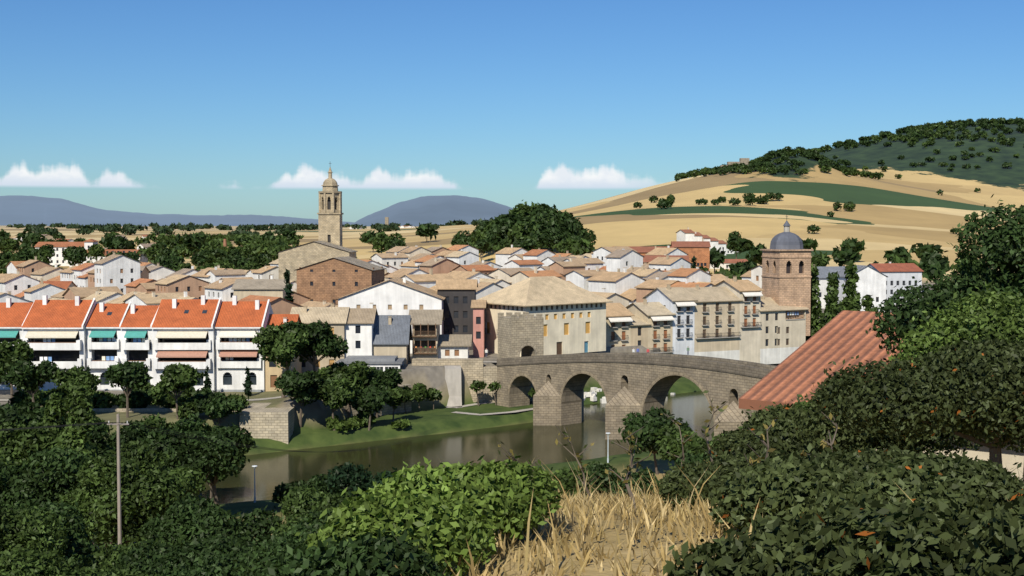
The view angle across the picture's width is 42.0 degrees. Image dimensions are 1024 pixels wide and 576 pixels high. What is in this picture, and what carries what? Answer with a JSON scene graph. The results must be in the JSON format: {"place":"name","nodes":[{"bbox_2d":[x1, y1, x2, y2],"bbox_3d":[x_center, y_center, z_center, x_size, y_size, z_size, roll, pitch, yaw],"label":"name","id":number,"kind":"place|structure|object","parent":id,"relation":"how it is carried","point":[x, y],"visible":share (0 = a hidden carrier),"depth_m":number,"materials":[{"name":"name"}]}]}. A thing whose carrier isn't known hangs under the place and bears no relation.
{"place":"outdoors","nodes":[
{"label":"outdoors","id":0,"kind":"place"},
{"bbox_2d":[0,195,354,225],"bbox_3d":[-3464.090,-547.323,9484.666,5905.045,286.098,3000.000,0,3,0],"label":"mountain","id":1,"kind":"structure","parent":0,"point":[23,210],"depth_m":9789.11,"materials":[{"name":"blue stone"}]},
{"bbox_2d":[353,195,512,225],"bbox_3d":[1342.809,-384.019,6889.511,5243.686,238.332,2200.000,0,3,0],"label":"mountain","id":2,"kind":"structure","parent":0,"point":[439,210],"depth_m":7129.41,"materials":[{"name":"blue stone"}]},
{"bbox_2d":[193,391,713,503],"bbox_3d":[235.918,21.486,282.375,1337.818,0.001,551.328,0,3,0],"label":"river water","id":3,"kind":"structure","parent":0,"point":[529,441],"depth_m":205.37,"materials":[{"name":"green liquid"}]},
{"bbox_2d":[0,124,1023,575],"bbox_3d":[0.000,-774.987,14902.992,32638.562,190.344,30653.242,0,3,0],"label":"ground","id":4,"kind":"structure","parent":0,"point":[906,210],"depth_m":1001.44,"materials":[{"name":"beige plant"}]},
{"bbox_2d":[0,361,674,414],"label":"stone retaining wall","id":5,"kind":"structure","parent":4,"relation":"on","point":[453,376],"depth_m":244.85,"materials":[{"name":"stone"}]},
{"bbox_2d":[0,348,688,544],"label":"street lamps","id":6,"kind":"object","parent":4,"relation":"on","point":[118,423],"visible":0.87,"depth_m":72.61,"materials":[{"name":"metal"}]},
{"bbox_2d":[0,382,734,573],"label":"trees","id":7,"kind":"object","parent":4,"relation":"on","point":[72,469],"visible":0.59,"depth_m":91.31,"materials":[{"name":"green plant"}]},
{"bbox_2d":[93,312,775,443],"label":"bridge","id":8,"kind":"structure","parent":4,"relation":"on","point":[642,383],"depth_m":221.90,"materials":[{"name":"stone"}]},
{"bbox_2d":[11,158,923,311],"bbox_3d":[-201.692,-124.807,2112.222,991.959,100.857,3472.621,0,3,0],"label":"buildings","id":9,"kind":"structure","parent":4,"relation":"on","point":[878,282],"depth_m":427.79,"materials":[{"name":"paint"}]},
{"bbox_2d":[0,235,979,432],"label":"trees","id":10,"kind":"object","parent":4,"relation":"on","point":[361,387],"visible":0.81,"depth_m":220.62,"materials":[{"name":"green plant"}]},
{"bbox_2d":[0,194,1023,575],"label":"shrubs","id":11,"kind":"object","parent":4,"relation":"on","point":[846,506],"visible":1,"depth_m":9.00,"materials":[{"name":"green plant"}]},
{"bbox_2d":[0,163,1023,480],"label":"town buildings","id":12,"kind":"structure","parent":4,"relation":"on","point":[396,307],"depth_m":275.93,"materials":[{"name":"paint"}]},
{"bbox_2d":[0,117,1023,273],"bbox_3d":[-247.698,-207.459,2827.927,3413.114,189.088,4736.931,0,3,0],"label":"trees","id":13,"kind":"object","parent":4,"relation":"on","point":[525,226],"visible":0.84,"depth_m":996.67,"materials":[{"name":"green plant"}]},
{"bbox_2d":[6,235,1023,555],"bbox_3d":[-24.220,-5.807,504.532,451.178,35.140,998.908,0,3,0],"label":"tree trunks","id":14,"kind":"object","parent":4,"relation":"on","point":[994,455],"visible":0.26,"depth_m":16.13,"materials":[{"name":"brown plant"}]},
{"bbox_2d":[384,455,1019,575],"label":"dry grass","id":15,"kind":"structure","parent":4,"relation":"on","point":[654,507],"depth_m":8.94,"materials":[{"name":"plant"}]},
{"bbox_2d":[0,0,1023,221],"label":"sky","id":16,"kind":"structure","parent":0,"point":[184,107],"materials":[{"name":"blue"}]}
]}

